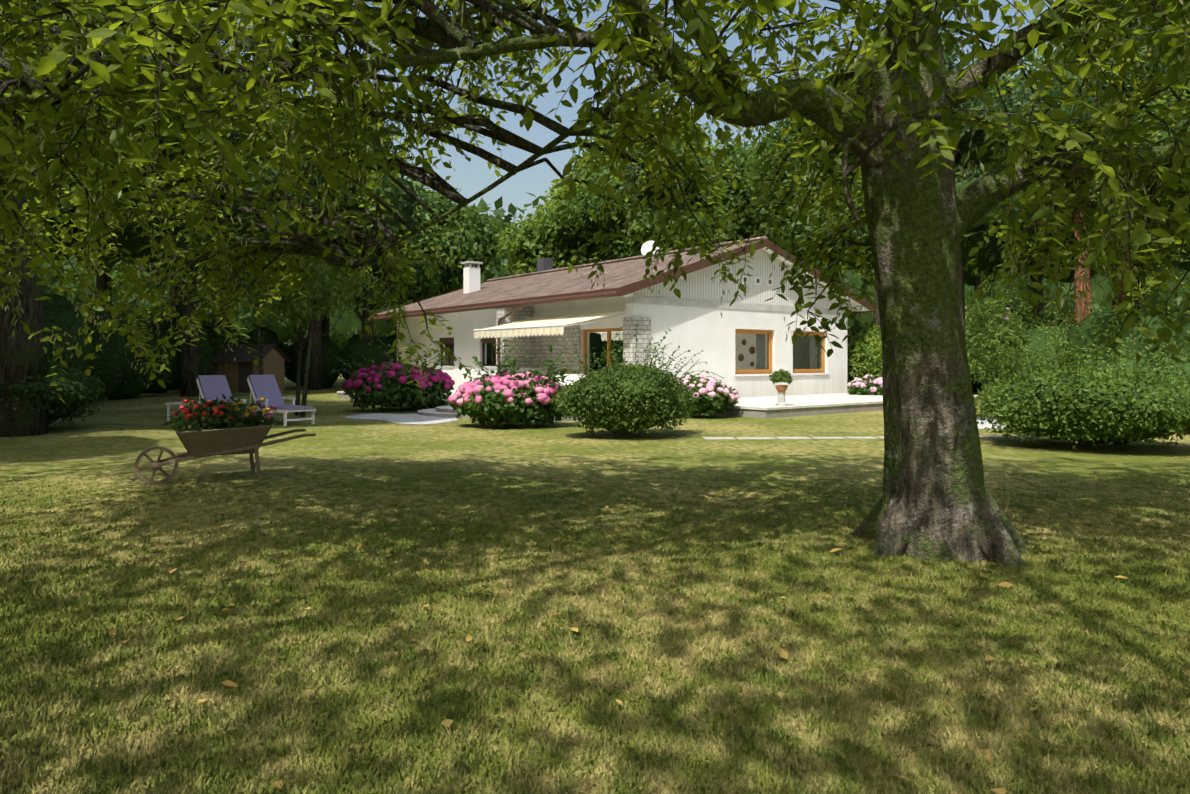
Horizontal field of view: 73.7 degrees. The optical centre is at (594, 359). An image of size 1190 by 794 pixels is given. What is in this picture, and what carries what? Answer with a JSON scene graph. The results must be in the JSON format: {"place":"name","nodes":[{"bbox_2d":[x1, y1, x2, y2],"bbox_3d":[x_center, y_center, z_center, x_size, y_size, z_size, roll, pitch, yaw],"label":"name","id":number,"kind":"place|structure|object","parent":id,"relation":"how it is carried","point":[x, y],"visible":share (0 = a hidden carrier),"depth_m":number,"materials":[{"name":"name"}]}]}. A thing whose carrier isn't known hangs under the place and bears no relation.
{"place":"outdoors","nodes":[
{"label":"outdoors","id":0,"kind":"place"},
{"bbox_2d":[169,282,181,313],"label":"tree","id":1,"kind":"object","parent":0,"point":[174,292],"visible":0.04,"depth_m":39.23,"materials":[{"name":"green plant"}]},
{"bbox_2d":[218,280,228,324],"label":"tree","id":2,"kind":"object","parent":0,"point":[223,288],"visible":0.04,"depth_m":45.81,"materials":[{"name":"green plant"}]},
{"bbox_2d":[248,291,331,339],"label":"tree","id":3,"kind":"object","parent":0,"point":[324,324],"depth_m":42.36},
{"bbox_2d":[0,373,1189,793],"bbox_3d":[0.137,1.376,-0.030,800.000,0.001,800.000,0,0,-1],"label":"lawn","id":4,"kind":"structure","parent":0,"point":[118,435],"depth_m":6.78,"materials":[{"name":"green plant"}]},
{"bbox_2d":[0,359,108,425],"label":"bush","id":5,"kind":"object","parent":4,"relation":"on","point":[85,378],"depth_m":14.73,"materials":[{"name":"green plant"}]},
{"bbox_2d":[40,105,85,228],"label":"tree","id":6,"kind":"object","parent":4,"relation":"on","point":[55,186],"depth_m":20.83,"materials":[{"name":"green plant"}]},
{"bbox_2d":[41,176,132,307],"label":"tree","id":7,"kind":"object","parent":4,"relation":"on","point":[52,224],"depth_m":32.93,"materials":[{"name":"green plant"}]},
{"bbox_2d":[40,90,188,225],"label":"tree","id":8,"kind":"object","parent":4,"relation":"on","point":[175,118],"depth_m":24.70,"materials":[{"name":"green plant"}]},
{"bbox_2d":[0,0,242,436],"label":"tree","id":9,"kind":"object","parent":4,"relation":"on","point":[22,356],"depth_m":14.22,"materials":[{"name":"green plant"}]},
{"bbox_2d":[43,274,243,402],"bbox_3d":[-15.721,-0.551,20.123,4.962,4.296,37.645,0,0,-8],"label":"hedge","id":10,"kind":"object","parent":4,"relation":"on","point":[121,389],"depth_m":25.58,"materials":[{"name":"green plant"}]},
{"bbox_2d":[165,402,200,420],"bbox_3d":[-9.397,1.176,18.111,0.550,0.400,0.550,0,0,-1],"label":"side table","id":11,"kind":"object","parent":4,"relation":"on","point":[178,404],"visible":0.44,"depth_m":17.86,"materials":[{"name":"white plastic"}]},
{"bbox_2d":[83,51,322,396],"bbox_3d":[-15.031,-5.829,29.875,9.416,14.610,9.296,0,0,-1],"label":"tree","id":12,"kind":"object","parent":4,"relation":"on","point":[129,244],"depth_m":28.72,"materials":[{"name":"green plant"}]},
{"bbox_2d":[134,399,315,484],"bbox_3d":[-4.223,0.913,9.094,1.833,0.932,0.764,0,0,-29],"label":"wheelbarrow","id":13,"kind":"object","parent":4,"relation":"on","point":[224,441],"depth_m":8.80,"materials":[{"name":"brown wood"}]},
{"bbox_2d":[162,394,277,431],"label":"flowers","id":14,"kind":"object","parent":13,"relation":"in","point":[218,422],"visible":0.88,"depth_m":8.91,"materials":[{"name":"red plant"}]},
{"bbox_2d":[226,397,269,417],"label":"flowers","id":15,"kind":"object","parent":13,"relation":"on","point":[253,408],"visible":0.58,"depth_m":9.04,"materials":[{"name":"yellow plant"}]},
{"bbox_2d":[251,400,277,418],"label":"flowers","id":16,"kind":"object","parent":13,"relation":"on","point":[270,413],"visible":0.83,"depth_m":9.41,"materials":[{"name":"pink plant"}]},
{"bbox_2d":[196,375,264,421],"bbox_3d":[-7.655,0.858,16.600,1.847,1.036,0.680,0,0,42],"label":"sun lounger","id":17,"kind":"object","parent":4,"relation":"on","point":[211,386],"visible":0.33,"depth_m":16.97,"materials":[{"name":"purple fabric"}]},
{"bbox_2d":[210,344,291,392],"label":"garden shed","id":18,"kind":"structure","parent":4,"relation":"on","point":[239,370],"depth_m":33.34,"materials":[{"name":"brown wood"}]},
{"bbox_2d":[198,231,314,415],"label":"tree","id":19,"kind":"object","parent":4,"relation":"on","point":[246,286],"depth_m":19.21,"materials":[{"name":"green plant"}]},
{"bbox_2d":[247,375,315,425],"bbox_3d":[-6.819,0.858,17.171,1.847,1.036,0.680,0,0,42],"label":"sun lounger","id":20,"kind":"object","parent":4,"relation":"on","point":[265,386],"visible":0.83,"depth_m":17.43,"materials":[{"name":"purple fabric"}]},
{"bbox_2d":[202,309,396,388],"bbox_3d":[-10.566,-0.398,38.671,18.785,4.068,3.841,0,0,-16],"label":"hedge","id":21,"kind":"object","parent":4,"relation":"on","point":[328,381],"depth_m":37.30,"materials":[{"name":"green plant"}]},
{"bbox_2d":[242,248,370,414],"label":"tree","id":22,"kind":"object","parent":4,"relation":"on","point":[274,318],"depth_m":19.07,"materials":[{"name":"green plant"}]},
{"bbox_2d":[253,256,394,416],"bbox_3d":[-6.579,-0.596,19.130,3.262,4.156,2.837,0,0,-1],"label":"tree","id":23,"kind":"object","parent":4,"relation":"on","point":[334,304],"depth_m":19.00,"materials":[{"name":"green plant"}]},
{"bbox_2d":[222,85,434,389],"bbox_3d":[-12.303,-5.544,36.548,9.887,14.040,9.233,0,0,-1],"label":"tree","id":24,"kind":"object","parent":4,"relation":"on","point":[402,204],"depth_m":35.01,"materials":[{"name":"green plant"}]},
{"bbox_2d":[300,185,442,344],"bbox_3d":[-11.037,-3.578,36.988,7.347,10.109,8.506,0,0,-1],"label":"tree","id":25,"kind":"object","parent":4,"relation":"on","point":[421,276],"depth_m":37.50,"materials":[{"name":"green plant"}]},
{"bbox_2d":[327,338,454,411],"bbox_3d":[-5.451,0.394,21.296,3.284,1.962,3.217,0,0,-1],"label":"hydrangea","id":26,"kind":"object","parent":4,"relation":"on","point":[366,400],"depth_m":20.74,"materials":[{"name":"purple plant"}]},
{"bbox_2d":[345,413,457,423],"bbox_3d":[-4.273,1.364,18.657,2.536,0.001,3.946,0,0,-38],"label":"gravel patch","id":27,"kind":"object","parent":4,"relation":"on","point":[408,418],"visible":0.83,"depth_m":18.35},
{"bbox_2d":[397,174,506,303],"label":"tree","id":28,"kind":"object","parent":4,"relation":"on","point":[465,212],"depth_m":43.39,"materials":[{"name":"green plant"}]},
{"bbox_2d":[447,339,580,427],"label":"flowering bush","id":29,"kind":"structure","parent":4,"relation":"on","point":[480,414],"depth_m":15.73,"materials":[{"name":"pink plant"}]},
{"bbox_2d":[495,172,622,274],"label":"tree","id":30,"kind":"object","parent":4,"relation":"on","point":[560,250],"depth_m":41.91,"materials":[{"name":"green plant"}]},
{"bbox_2d":[0,456,1128,793],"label":"fallen leaves","id":31,"kind":"object","parent":4,"relation":"on","point":[780,650],"visible":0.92,"depth_m":3.83,"materials":[{"name":"brown plant"}]},
{"bbox_2d":[0,0,1189,567],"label":"tree","id":32,"kind":"object","parent":4,"relation":"on","point":[672,128],"depth_m":5.51,"materials":[{"name":"green plant"}]},
{"bbox_2d":[551,319,723,434],"bbox_3d":[0.704,0.300,14.256,2.980,2.014,2.876,0,0,-1],"label":"bush","id":33,"kind":"object","parent":4,"relation":"on","point":[671,386],"depth_m":13.54,"materials":[{"name":"green plant"}]},
{"bbox_2d":[568,106,720,249],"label":"tree","id":34,"kind":"object","parent":4,"relation":"on","point":[591,154],"depth_m":45.09,"materials":[{"name":"green plant"}]},
{"bbox_2d":[563,135,732,260],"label":"tree","id":35,"kind":"object","parent":4,"relation":"on","point":[632,225],"depth_m":38.23,"materials":[{"name":"green plant"}]},
{"bbox_2d":[337,390,980,421],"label":"patio paving","id":36,"kind":"structure","parent":4,"relation":"on","point":[797,405],"depth_m":20.21,"materials":[{"name":"stone"}]},
{"bbox_2d":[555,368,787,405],"bbox_3d":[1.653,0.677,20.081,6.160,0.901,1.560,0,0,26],"label":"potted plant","id":37,"kind":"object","parent":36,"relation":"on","point":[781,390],"visible":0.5,"depth_m":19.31,"materials":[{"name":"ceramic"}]},
{"bbox_2d":[769,369,792,384],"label":"potted plant leaves","id":38,"kind":"object","parent":37,"relation":"on","point":[783,375],"visible":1,"depth_m":19.24,"materials":[{"name":"green plant"}]},
{"bbox_2d":[677,374,740,418],"bbox_3d":[2.505,0.882,18.862,1.949,1.086,1.750,0,0,-1],"label":"flowering bush","id":39,"kind":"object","parent":4,"relation":"on","point":[723,405],"depth_m":18.39,"materials":[{"name":"pink plant"}]},
{"bbox_2d":[711,123,818,270],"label":"tree","id":40,"kind":"object","parent":4,"relation":"on","point":[741,150],"depth_m":48.19,"materials":[{"name":"green plant"}]},
{"bbox_2d":[742,66,871,277],"bbox_3d":[10.779,-5.983,37.367,7.759,14.918,8.032,0,0,-1],"label":"tree","id":41,"kind":"object","parent":4,"relation":"on","point":[775,194],"depth_m":36.11,"materials":[{"name":"green plant"}]},
{"bbox_2d":[847,330,881,390],"bbox_3d":[9.329,0.167,27.506,1.629,2.414,1.676,0,0,-1],"label":"shrub","id":42,"kind":"object","parent":4,"relation":"on","point":[874,344],"depth_m":27.09,"materials":[{"name":"green plant"}]},
{"bbox_2d":[847,375,882,394],"bbox_3d":[8.846,0.943,25.375,1.518,0.919,1.315,0,0,-1],"label":"hydrangea","id":43,"kind":"object","parent":4,"relation":"on","point":[853,390],"depth_m":25.04,"materials":[{"name":"pink plant"}]},
{"bbox_2d":[702,436,1036,438],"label":"stepping stone path","id":44,"kind":"structure","parent":4,"relation":"on","point":[881,437],"depth_m":13.88,"materials":[{"name":"grey stone"}]},
{"bbox_2d":[863,323,881,349],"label":"shrub","id":45,"kind":"object","parent":4,"relation":"on","point":[875,329],"depth_m":28.59,"materials":[{"name":"green plant"}]},
{"bbox_2d":[965,271,1044,420],"bbox_3d":[8.858,-0.301,17.766,2.061,3.360,2.358,0,0,-1],"label":"buddleia shrub","id":46,"kind":"object","parent":4,"relation":"on","point":[1010,331],"depth_m":17.33,"materials":[{"name":"green plant"}]},
{"bbox_2d":[866,292,1189,391],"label":"hedge","id":47,"kind":"object","parent":4,"relation":"on","point":[1089,329],"depth_m":22.68,"materials":[{"name":"green plant"}]},
{"bbox_2d":[970,321,1189,448],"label":"bush","id":48,"kind":"object","parent":4,"relation":"on","point":[1003,389],"depth_m":11.66,"materials":[{"name":"green plant"}]},
{"bbox_2d":[1034,42,1132,308],"bbox_3d":[24.034,-7.321,37.053,8.162,17.593,8.450,0,0,-1],"label":"tree","id":49,"kind":"object","parent":4,"relation":"on","point":[1071,232],"depth_m":36.56,"materials":[{"name":"green plant"}]},
{"bbox_2d":[1043,319,1189,381],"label":"bush","id":50,"kind":"object","parent":4,"relation":"on","point":[1186,357],"depth_m":15.12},
{"bbox_2d":[1093,35,1189,269],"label":"tree","id":51,"kind":"object","parent":4,"relation":"on","point":[1161,133],"depth_m":21.08,"materials":[{"name":"green plant"}]},
{"bbox_2d":[43,186,1189,368],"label":"treeline","id":52,"kind":"object","parent":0,"point":[353,319],"depth_m":71.00,"materials":[{"name":"green plant"}]},
{"bbox_2d":[397,249,846,397],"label":"house walls","id":53,"kind":"structure","parent":0,"point":[693,320],"depth_m":23.84,"materials":[{"name":"white paint"}]},
{"bbox_2d":[473,305,624,338],"bbox_3d":[-1.308,-1.036,22.407,2.275,0.855,4.670,0,0,-38],"label":"awning","id":54,"kind":"object","parent":53,"relation":"attached to","point":[547,323],"visible":0.96,"depth_m":22.04,"materials":[{"name":"beige fabric"}]},
{"bbox_2d":[367,236,874,373],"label":"house roof","id":55,"kind":"structure","parent":53,"relation":"on","point":[623,277],"depth_m":25.27,"materials":[{"name":"brown tile"}]},
{"bbox_2d":[461,241,658,293],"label":"house chimneys","id":56,"kind":"object","parent":55,"relation":"on","point":[471,279],"visible":0.62,"depth_m":32.09,"materials":[{"name":"white paint"}]},
{"bbox_2d":[436,328,829,379],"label":"house windows","id":57,"kind":"structure","parent":53,"relation":"in","point":[594,340],"depth_m":24.39,"materials":[{"name":"brown wood"}]},
{"bbox_2d":[738,339,754,366],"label":"window decorations","id":58,"kind":"object","parent":53,"relation":"attached to","point":[741,356],"depth_m":29.74},
{"bbox_2d":[211,0,1062,227],"label":"sky","id":59,"kind":"structure","parent":0,"point":[471,177],"materials":[{"name":"blue"}]},
{"bbox_2d":[839,57,880,330],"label":"tree","id":60,"kind":"object","parent":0,"point":[876,318],"depth_m":48.47,"materials":[{"name":"green plant"}]},
{"bbox_2d":[823,18,1014,254],"bbox_3d":[12.660,-5.714,31.034,4.857,14.392,6.833,0,0,-43],"label":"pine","id":61,"kind":"object","parent":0,"point":[965,137],"depth_m":29.21,"materials":[{"name":"green plant"}]},
{"bbox_2d":[793,309,1073,379],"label":"hedge","id":62,"kind":"object","parent":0,"point":[804,351],"depth_m":40.61,"materials":[{"name":"green plant"}]},
{"bbox_2d":[847,46,1070,310],"bbox_3d":[15.720,-5.613,32.798,10.091,14.179,9.259,0,0,-1],"label":"tree","id":63,"kind":"object","parent":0,"point":[969,279],"depth_m":32.38,"materials":[{"name":"green plant"}]},
{"bbox_2d":[974,66,1031,291],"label":"tree","id":64,"kind":"object","parent":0,"point":[1023,228],"depth_m":37.88,"materials":[{"name":"green plant"}]},
{"bbox_2d":[1009,225,1111,316],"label":"tree","id":65,"kind":"object","parent":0,"point":[1040,293],"depth_m":44.41,"materials":[{"name":"green plant"}]},
{"bbox_2d":[955,0,1173,324],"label":"pine","id":66,"kind":"object","parent":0,"point":[983,219],"depth_m":23.95,"materials":[{"name":"green plant"}]},
{"bbox_2d":[977,417,1189,429],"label":"gravel drive","id":67,"kind":"structure","parent":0,"point":[984,425],"depth_m":16.57,"materials":[{"name":"white gravel"}]},
{"bbox_2d":[1020,3,1189,311],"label":"pine","id":68,"kind":"object","parent":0,"point":[1120,298],"depth_m":26.78,"materials":[{"name":"green plant"}]},
{"bbox_2d":[1105,243,1185,310],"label":"tree","id":69,"kind":"object","parent":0,"point":[1141,287],"depth_m":44.12,"materials":[{"name":"green plant"}]}
]}

